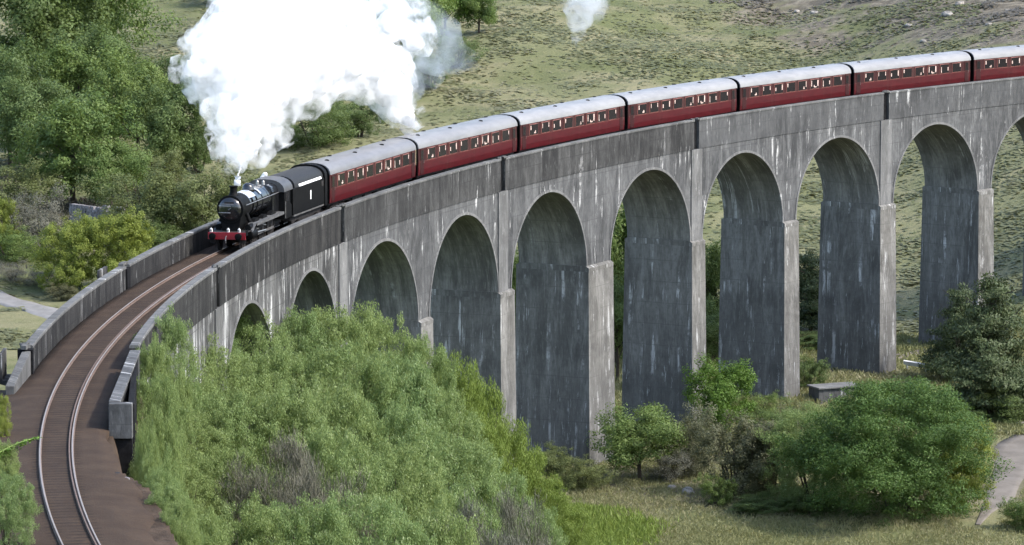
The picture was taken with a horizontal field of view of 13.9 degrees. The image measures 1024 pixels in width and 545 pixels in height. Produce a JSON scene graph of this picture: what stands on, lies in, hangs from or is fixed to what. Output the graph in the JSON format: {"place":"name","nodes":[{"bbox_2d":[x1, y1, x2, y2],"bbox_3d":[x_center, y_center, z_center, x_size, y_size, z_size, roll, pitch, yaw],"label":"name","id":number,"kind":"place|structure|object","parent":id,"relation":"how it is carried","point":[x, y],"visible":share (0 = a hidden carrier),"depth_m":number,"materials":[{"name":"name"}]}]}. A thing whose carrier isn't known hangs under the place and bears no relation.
{"place":"outdoors","nodes":[
{"label":"outdoors","id":0,"kind":"place"},
{"bbox_2d":[390,115,517,181],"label":"passenger coach","id":1,"kind":"object","parent":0,"point":[455,146],"visible":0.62,"depth_m":319.19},
{"bbox_2d":[0,0,1023,544],"bbox_3d":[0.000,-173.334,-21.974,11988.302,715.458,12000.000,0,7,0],"label":"ground","id":2,"kind":"structure","parent":0,"point":[496,76],"depth_m":576.19,"materials":[{"name":"green plant"}]},
{"bbox_2d":[0,224,38,264],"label":"shrub","id":3,"kind":"object","parent":2,"relation":"on","point":[15,250],"visible":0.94,"depth_m":445.86,"materials":[{"name":"green plant"}]},
{"bbox_2d":[0,471,43,544],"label":"willow shrub","id":4,"kind":"object","parent":2,"relation":"on","point":[10,523],"visible":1,"depth_m":174.35,"materials":[{"name":"green plant"}]},
{"bbox_2d":[0,33,63,165],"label":"broadleaf tree","id":5,"kind":"object","parent":2,"relation":"on","point":[10,67],"visible":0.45,"depth_m":508.42,"materials":[{"name":"green plant"}]},
{"bbox_2d":[0,153,73,213],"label":"shrub","id":6,"kind":"object","parent":2,"relation":"on","point":[30,183],"visible":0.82,"depth_m":473.25,"materials":[{"name":"green plant"}]},
{"bbox_2d":[1,179,82,251],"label":"bare shrub","id":7,"kind":"object","parent":2,"relation":"on","point":[27,212],"visible":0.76,"depth_m":452.19,"materials":[{"name":"grey plant"}]},
{"bbox_2d":[0,74,93,163],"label":"broadleaf tree","id":8,"kind":"object","parent":2,"relation":"on","point":[21,106],"visible":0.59,"depth_m":501.98,"materials":[{"name":"green plant"}]},
{"bbox_2d":[0,0,116,85],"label":"broadleaf tree","id":9,"kind":"object","parent":2,"relation":"on","point":[33,17],"visible":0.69,"depth_m":557.11,"materials":[{"name":"green plant"}]},
{"bbox_2d":[30,209,110,292],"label":"shrub","id":10,"kind":"object","parent":2,"relation":"on","point":[75,234],"visible":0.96,"depth_m":428.76,"materials":[{"name":"green plant"}]},
{"bbox_2d":[9,83,148,203],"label":"broadleaf tree","id":11,"kind":"object","parent":2,"relation":"on","point":[73,129],"visible":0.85,"depth_m":477.21,"materials":[{"name":"green plant"}]},
{"bbox_2d":[35,31,136,135],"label":"broadleaf tree","id":12,"kind":"object","parent":2,"relation":"on","point":[65,75],"visible":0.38,"depth_m":520.79,"materials":[{"name":"green plant"}]},
{"bbox_2d":[3,0,186,63],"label":"broadleaf tree","id":13,"kind":"object","parent":2,"relation":"on","point":[120,20],"visible":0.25,"depth_m":576.60,"materials":[{"name":"green plant"}]},
{"bbox_2d":[48,17,154,94],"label":"broadleaf tree","id":14,"kind":"object","parent":2,"relation":"on","point":[92,35],"visible":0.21,"depth_m":537.22,"materials":[{"name":"green plant"}]},
{"bbox_2d":[67,136,152,209],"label":"broadleaf tree","id":15,"kind":"object","parent":2,"relation":"on","point":[105,164],"visible":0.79,"depth_m":474.51,"materials":[{"name":"green plant"}]},
{"bbox_2d":[73,204,157,284],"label":"shrub","id":16,"kind":"object","parent":2,"relation":"on","point":[129,229],"visible":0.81,"depth_m":428.55,"materials":[{"name":"green plant"}]},
{"bbox_2d":[82,52,172,148],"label":"broadleaf tree","id":17,"kind":"object","parent":2,"relation":"on","point":[118,81],"visible":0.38,"depth_m":510.35,"materials":[{"name":"green plant"}]},
{"bbox_2d":[72,154,216,242],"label":"shrub","id":18,"kind":"object","parent":2,"relation":"on","point":[116,183],"visible":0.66,"depth_m":456.02,"materials":[{"name":"green plant"}]},
{"bbox_2d":[133,419,161,483],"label":"willow shrub","id":19,"kind":"object","parent":2,"relation":"on","point":[139,448],"visible":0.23,"depth_m":198.65,"materials":[{"name":"green plant"}]},
{"bbox_2d":[122,143,188,198],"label":"shrub","id":20,"kind":"object","parent":2,"relation":"on","point":[167,158],"visible":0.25,"depth_m":486.05,"materials":[{"name":"green plant"}]},
{"bbox_2d":[134,403,184,491],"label":"willow shrub","id":21,"kind":"object","parent":2,"relation":"on","point":[165,434],"visible":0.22,"depth_m":207.39,"materials":[{"name":"green plant"}]},
{"bbox_2d":[137,371,192,492],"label":"willow shrub","id":22,"kind":"object","parent":2,"relation":"on","point":[145,389],"visible":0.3,"depth_m":214.10,"materials":[{"name":"green plant"}]},
{"bbox_2d":[136,330,194,464],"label":"willow shrub","id":23,"kind":"object","parent":2,"relation":"on","point":[147,368],"visible":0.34,"depth_m":223.05,"materials":[{"name":"green plant"}]},
{"bbox_2d":[122,70,209,170],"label":"broadleaf tree","id":24,"kind":"object","parent":2,"relation":"on","point":[162,135],"visible":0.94,"depth_m":497.36,"materials":[{"name":"green plant"}]},
{"bbox_2d":[131,301,203,445],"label":"willow shrub","id":25,"kind":"object","parent":2,"relation":"on","point":[167,325],"visible":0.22,"depth_m":232.30,"materials":[{"name":"green plant"}]},
{"bbox_2d":[130,50,211,118],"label":"broadleaf tree","id":26,"kind":"object","parent":2,"relation":"on","point":[177,66],"visible":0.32,"depth_m":528.35,"materials":[{"name":"green plant"}]},
{"bbox_2d":[154,494,201,544],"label":"willow shrub","id":27,"kind":"object","parent":2,"relation":"on","point":[180,511],"visible":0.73,"depth_m":182.11,"materials":[{"name":"green plant"}]},
{"bbox_2d":[159,402,230,482],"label":"willow shrub","id":28,"kind":"object","parent":2,"relation":"on","point":[215,437],"visible":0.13,"depth_m":234.77,"materials":[{"name":"green plant"}]},
{"bbox_2d":[136,156,260,236],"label":"shrub","id":29,"kind":"object","parent":2,"relation":"on","point":[222,190],"visible":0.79,"depth_m":452.42,"materials":[{"name":"green plant"}]},
{"bbox_2d":[177,449,221,536],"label":"willow shrub","id":30,"kind":"object","parent":2,"relation":"on","point":[193,480],"visible":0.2,"depth_m":221.49,"materials":[{"name":"green plant"}]},
{"bbox_2d":[175,109,226,172],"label":"shrub","id":31,"kind":"object","parent":2,"relation":"on","point":[210,126],"visible":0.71,"depth_m":499.57,"materials":[{"name":"green plant"}]},
{"bbox_2d":[187,505,231,544],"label":"willow shrub","id":32,"kind":"object","parent":2,"relation":"on","point":[210,520],"visible":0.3,"depth_m":208.88,"materials":[{"name":"green plant"}]},
{"bbox_2d":[173,387,278,515],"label":"willow shrub","id":33,"kind":"object","parent":2,"relation":"on","point":[246,431],"visible":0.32,"depth_m":240.13,"materials":[{"name":"green plant"}]},
{"bbox_2d":[181,443,282,544],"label":"willow shrub","id":34,"kind":"object","parent":2,"relation":"on","point":[205,462],"visible":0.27,"depth_m":225.69,"materials":[{"name":"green plant"}]},
{"bbox_2d":[205,346,276,466],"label":"willow shrub","id":35,"kind":"object","parent":2,"relation":"on","point":[232,377],"visible":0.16,"depth_m":253.84,"materials":[{"name":"green plant"}]},
{"bbox_2d":[195,488,288,544],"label":"willow shrub","id":36,"kind":"object","parent":2,"relation":"on","point":[255,520],"visible":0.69,"depth_m":212.59,"materials":[{"name":"green plant"}]},
{"bbox_2d":[233,309,302,432],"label":"willow shrub","id":37,"kind":"object","parent":2,"relation":"on","point":[241,329],"visible":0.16,"depth_m":270.20,"materials":[{"name":"green plant"}]},
{"bbox_2d":[214,424,332,544],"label":"twiggy shrub","id":38,"kind":"object","parent":2,"relation":"on","point":[295,460],"visible":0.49,"depth_m":224.03,"materials":[{"name":"grey plant"}]},
{"bbox_2d":[218,379,335,514],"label":"willow shrub","id":39,"kind":"object","parent":2,"relation":"on","point":[286,407],"visible":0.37,"depth_m":241.64,"materials":[{"name":"green plant"}]},
{"bbox_2d":[239,337,337,477],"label":"willow shrub","id":40,"kind":"object","parent":2,"relation":"on","point":[282,370],"visible":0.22,"depth_m":256.94,"materials":[{"name":"green plant"}]},
{"bbox_2d":[261,303,339,388],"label":"willow shrub","id":41,"kind":"object","parent":2,"relation":"on","point":[299,326],"visible":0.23,"depth_m":273.65,"materials":[{"name":"green plant"}]},
{"bbox_2d":[242,491,360,544],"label":"willow shrub","id":42,"kind":"object","parent":2,"relation":"on","point":[301,516],"visible":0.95,"depth_m":213.84,"materials":[{"name":"green plant"}]},
{"bbox_2d":[270,92,359,150],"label":"shrub","id":43,"kind":"object","parent":2,"relation":"on","point":[322,108],"visible":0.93,"depth_m":514.62,"materials":[{"name":"green plant"}]},
{"bbox_2d":[264,448,386,544],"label":"twiggy shrub","id":44,"kind":"object","parent":2,"relation":"on","point":[307,487],"visible":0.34,"depth_m":218.50,"materials":[{"name":"grey plant"}]},
{"bbox_2d":[274,368,391,494],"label":"willow shrub","id":45,"kind":"object","parent":2,"relation":"on","point":[347,401],"visible":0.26,"depth_m":244.76,"materials":[{"name":"green plant"}]},
{"bbox_2d":[280,411,401,543],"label":"willow shrub","id":46,"kind":"object","parent":2,"relation":"on","point":[318,444],"visible":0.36,"depth_m":231.05,"materials":[{"name":"green plant"}]},
{"bbox_2d":[287,300,400,430],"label":"willow shrub","id":47,"kind":"object","parent":2,"relation":"on","point":[340,329],"visible":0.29,"depth_m":275.20,"materials":[{"name":"green plant"}]},
{"bbox_2d":[288,336,408,488],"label":"willow shrub","id":48,"kind":"object","parent":2,"relation":"on","point":[372,367],"visible":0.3,"depth_m":259.86,"materials":[{"name":"green plant"}]},
{"bbox_2d":[326,96,387,136],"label":"shrub","id":49,"kind":"object","parent":2,"relation":"on","point":[362,118],"visible":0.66,"depth_m":522.50,"materials":[{"name":"green plant"}]},
{"bbox_2d":[295,488,437,544],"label":"willow shrub","id":50,"kind":"object","parent":2,"relation":"on","point":[405,530],"visible":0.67,"depth_m":216.88,"materials":[{"name":"green plant"}]},
{"bbox_2d":[342,299,436,450],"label":"willow shrub","id":51,"kind":"object","parent":2,"relation":"on","point":[391,339],"visible":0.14,"depth_m":278.40,"materials":[{"name":"green plant"}]},
{"bbox_2d":[330,437,455,544],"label":"willow shrub","id":52,"kind":"object","parent":2,"relation":"on","point":[407,463],"visible":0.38,"depth_m":235.07,"materials":[{"name":"green plant"}]},
{"bbox_2d":[334,396,458,510],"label":"willow shrub","id":53,"kind":"object","parent":2,"relation":"on","point":[409,423],"visible":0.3,"depth_m":248.07,"materials":[{"name":"green plant"}]},
{"bbox_2d":[350,348,452,492],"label":"willow shrub","id":54,"kind":"object","parent":2,"relation":"on","point":[417,393],"visible":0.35,"depth_m":262.30,"materials":[{"name":"green plant"}]},
{"bbox_2d":[392,330,465,430],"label":"willow shrub","id":55,"kind":"object","parent":2,"relation":"on","point":[439,359],"visible":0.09,"depth_m":278.81,"materials":[{"name":"green plant"}]},
{"bbox_2d":[406,49,455,87],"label":"shrub","id":56,"kind":"object","parent":2,"relation":"on","point":[423,74],"visible":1,"depth_m":561.80,"materials":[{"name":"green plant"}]},
{"bbox_2d":[384,495,480,544],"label":"willow shrub","id":57,"kind":"object","parent":2,"relation":"on","point":[454,530],"visible":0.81,"depth_m":223.59,"materials":[{"name":"green plant"}]},
{"bbox_2d":[403,374,489,511],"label":"willow shrub","id":58,"kind":"object","parent":2,"relation":"on","point":[467,426],"visible":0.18,"depth_m":265.03,"materials":[{"name":"green plant"}]},
{"bbox_2d":[397,429,507,542],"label":"willow shrub","id":59,"kind":"object","parent":2,"relation":"on","point":[470,470],"visible":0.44,"depth_m":252.69,"materials":[{"name":"green plant"}]},
{"bbox_2d":[426,347,490,455],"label":"willow shrub","id":60,"kind":"object","parent":2,"relation":"on","point":[473,397],"visible":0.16,"depth_m":284.44,"materials":[{"name":"leaf"},{"name":"bark"}]},
{"bbox_2d":[412,471,504,544],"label":"willow shrub","id":61,"kind":"object","parent":2,"relation":"on","point":[460,489],"visible":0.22,"depth_m":240.75,"materials":[{"name":"green plant"}]},
{"bbox_2d":[426,29,490,68],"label":"shrub","id":62,"kind":"object","parent":2,"relation":"on","point":[468,47],"visible":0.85,"depth_m":580.20,"materials":[{"name":"green plant"}]},
{"bbox_2d":[454,0,498,32],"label":"broadleaf tree","id":63,"kind":"object","parent":2,"relation":"on","point":[487,16],"visible":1,"depth_m":599.61,"materials":[{"name":"green plant"}]},
{"bbox_2d":[446,408,510,512],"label":"willow shrub","id":64,"kind":"object","parent":2,"relation":"on","point":[490,431],"visible":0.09,"depth_m":279.39,"materials":[{"name":"green plant"}]},
{"bbox_2d":[445,376,516,518],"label":"willow shrub","id":65,"kind":"object","parent":2,"relation":"on","point":[494,402],"visible":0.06,"depth_m":289.16,"materials":[{"name":"leaf"},{"name":"bark"}]},
{"bbox_2d":[426,486,536,544],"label":"twiggy shrub","id":66,"kind":"object","parent":2,"relation":"on","point":[465,512],"visible":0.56,"depth_m":230.34,"materials":[{"name":"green plant"}]},
{"bbox_2d":[461,451,541,542],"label":"willow shrub","id":67,"kind":"object","parent":2,"relation":"on","point":[517,486],"visible":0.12,"depth_m":259.57,"materials":[{"name":"green plant"}]},
{"bbox_2d":[0,76,1023,476],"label":"railway viaduct","id":68,"kind":"object","parent":2,"relation":"on","point":[432,256],"visible":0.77,"depth_m":349.42,"materials":[{"name":"concrete"}]},
{"bbox_2d":[0,182,406,544],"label":"track bed","id":69,"kind":"object","parent":68,"relation":"on","point":[117,512],"visible":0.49,"depth_m":203.93,"materials":[{"name":"brown gravel"}]},
{"bbox_2d":[38,210,324,544],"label":"railway track","id":70,"kind":"structure","parent":69,"relation":"on","point":[92,371],"depth_m":217.71,"materials":[{"name":"silver metal"}]},
{"bbox_2d":[207,176,292,249],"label":"steam locomotive","id":71,"kind":"object","parent":70,"relation":"on","point":[250,212],"visible":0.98,"depth_m":275.83,"materials":[{"name":"black paint"}]},
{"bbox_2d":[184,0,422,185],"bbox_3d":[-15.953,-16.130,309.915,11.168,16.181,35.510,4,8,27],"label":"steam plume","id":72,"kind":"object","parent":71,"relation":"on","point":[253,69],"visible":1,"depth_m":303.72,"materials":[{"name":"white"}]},
{"bbox_2d":[271,163,326,224],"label":"tender","id":73,"kind":"object","parent":70,"relation":"on","point":[308,193],"visible":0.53,"depth_m":287.51,"materials":[{"name":"black metal"}]},
{"bbox_2d":[301,138,415,209],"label":"passenger coach","id":74,"kind":"object","parent":70,"relation":"on","point":[359,172],"visible":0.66,"depth_m":300.35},
{"bbox_2d":[608,78,736,131],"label":"passenger coach","id":75,"kind":"object","parent":70,"relation":"on","point":[648,107],"visible":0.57,"depth_m":355.86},
{"bbox_2d":[722,64,850,111],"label":"passenger coach","id":76,"kind":"object","parent":70,"relation":"on","point":[785,87],"visible":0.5,"depth_m":372.65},
{"bbox_2d":[836,51,970,95],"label":"passenger coach","id":77,"kind":"object","parent":70,"relation":"on","point":[868,76],"visible":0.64,"depth_m":388.48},
{"bbox_2d":[958,45,1023,81],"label":"passenger coach","id":78,"kind":"object","parent":70,"relation":"on","point":[990,63],"visible":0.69,"depth_m":399.49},
{"bbox_2d":[463,479,560,544],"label":"twiggy shrub","id":79,"kind":"object","parent":2,"relation":"on","point":[510,511],"visible":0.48,"depth_m":245.02,"materials":[{"name":"grey plant"}]},
{"bbox_2d":[484,412,541,520],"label":"willow shrub","id":80,"kind":"object","parent":2,"relation":"on","point":[517,446],"visible":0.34,"depth_m":290.99,"materials":[{"name":"green leaf"},{"name":"bark"}]},
{"bbox_2d":[394,468,678,544],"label":"lush grass","id":81,"kind":"structure","parent":2,"relation":"on","point":[609,528],"depth_m":314.32,"materials":[{"name":"green plant"}]},
{"bbox_2d":[507,505,569,544],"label":"willow shrub","id":82,"kind":"object","parent":2,"relation":"on","point":[554,530],"visible":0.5,"depth_m":249.30,"materials":[{"name":"green plant"}]},
{"bbox_2d":[519,474,582,543],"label":"willow shrub","id":83,"kind":"object","parent":2,"relation":"on","point":[556,498],"visible":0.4,"depth_m":291.51,"materials":[{"name":"green plant"}]},
{"bbox_2d":[539,506,601,544],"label":"willow shrub","id":84,"kind":"object","parent":2,"relation":"on","point":[570,527],"visible":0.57,"depth_m":289.85,"materials":[{"name":"green plant"}]},
{"bbox_2d":[547,448,619,490],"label":"shrub","id":85,"kind":"object","parent":2,"relation":"on","point":[588,473],"visible":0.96,"depth_m":330.61,"materials":[{"name":"green plant"}]},
{"bbox_2d":[613,271,623,379],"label":"broadleaf tree","id":86,"kind":"object","parent":2,"relation":"on","point":[618,311],"visible":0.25,"depth_m":379.82,"materials":[{"name":"green plant"}]},
{"bbox_2d":[611,202,626,365],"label":"broadleaf tree","id":87,"kind":"object","parent":2,"relation":"on","point":[619,236],"visible":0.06,"depth_m":385.99,"materials":[{"name":"green plant"}]},
{"bbox_2d":[585,400,690,480],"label":"broadleaf tree","id":88,"kind":"object","parent":2,"relation":"on","point":[627,443],"visible":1,"depth_m":333.52,"materials":[{"name":"green plant"}]},
{"bbox_2d":[641,442,699,483],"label":"bare shrub","id":89,"kind":"object","parent":2,"relation":"on","point":[662,467],"visible":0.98,"depth_m":334.46,"materials":[{"name":"grey plant"}]},
{"bbox_2d":[654,402,724,477],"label":"shrub","id":90,"kind":"object","parent":2,"relation":"on","point":[691,435],"visible":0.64,"depth_m":335.46,"materials":[{"name":"green plant"}]},
{"bbox_2d":[705,236,720,321],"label":"broadleaf tree","id":91,"kind":"object","parent":2,"relation":"on","point":[712,265],"visible":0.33,"depth_m":398.98,"materials":[{"name":"green plant"}]},
{"bbox_2d":[693,472,738,505],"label":"shrub","id":92,"kind":"object","parent":2,"relation":"on","point":[716,494],"visible":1,"depth_m":324.51,"materials":[{"name":"green plant"}]},
{"bbox_2d":[681,351,757,438],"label":"broadleaf tree","id":93,"kind":"object","parent":2,"relation":"on","point":[721,393],"visible":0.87,"depth_m":351.98,"materials":[{"name":"green plant"}]},
{"bbox_2d":[680,398,783,497],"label":"shrub","id":94,"kind":"object","parent":2,"relation":"on","point":[716,440],"visible":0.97,"depth_m":327.08,"materials":[{"name":"green plant"}]},
{"bbox_2d":[727,487,789,515],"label":"shrub","id":95,"kind":"object","parent":2,"relation":"on","point":[755,503],"visible":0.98,"depth_m":321.71,"materials":[{"name":"green plant"}]},
{"bbox_2d":[526,422,1023,544],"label":"meadow grass","id":96,"kind":"structure","parent":2,"relation":"on","point":[708,536],"depth_m":317.34,"materials":[{"name":"green plant"}]},
{"bbox_2d":[799,249,819,332],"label":"conifer tree","id":97,"kind":"object","parent":2,"relation":"on","point":[808,304],"visible":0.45,"depth_m":406.05,"materials":[{"name":"green plant"}]},
{"bbox_2d":[753,401,868,505],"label":"willow shrub","id":98,"kind":"object","parent":2,"relation":"on","point":[789,421],"visible":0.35,"depth_m":323.78,"materials":[{"name":"green plant"}]},
{"bbox_2d":[614,308,1023,434],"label":"bank grass","id":99,"kind":"structure","parent":2,"relation":"on","point":[843,375],"depth_m":383.00,"materials":[{"name":"green plant"}]},
{"bbox_2d":[766,375,1014,528],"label":"shrub","id":100,"kind":"object","parent":2,"relation":"on","point":[890,470],"visible":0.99,"depth_m":315.81,"materials":[{"name":"green plant"}]},
{"bbox_2d":[915,282,984,379],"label":"conifer tree","id":101,"kind":"object","parent":2,"relation":"on","point":[958,298],"visible":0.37,"depth_m":381.25,"materials":[{"name":"green plant"}]},
{"bbox_2d":[925,410,999,511],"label":"shrub","id":102,"kind":"object","parent":2,"relation":"on","point":[977,483],"visible":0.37,"depth_m":320.78,"materials":[{"name":"green plant"}]},
{"bbox_2d":[930,271,1023,413],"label":"conifer tree","id":103,"kind":"object","parent":2,"relation":"on","point":[990,368],"visible":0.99,"depth_m":362.66,"materials":[{"name":"green plant"}]},
{"bbox_2d":[961,390,1023,423],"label":"shrub","id":104,"kind":"object","parent":2,"relation":"on","point":[1003,411],"visible":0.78,"depth_m":360.11,"materials":[{"name":"green plant"}]},
{"bbox_2d":[497,95,624,155],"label":"passenger coach","id":105,"kind":"object","parent":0,"point":[558,123],"visible":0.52,"depth_m":337.98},
{"bbox_2d":[976,434,1023,524],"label":"path","id":106,"kind":"structure","parent":0,"point":[1010,448],"depth_m":338.36,"materials":[{"name":"grey gravel"}]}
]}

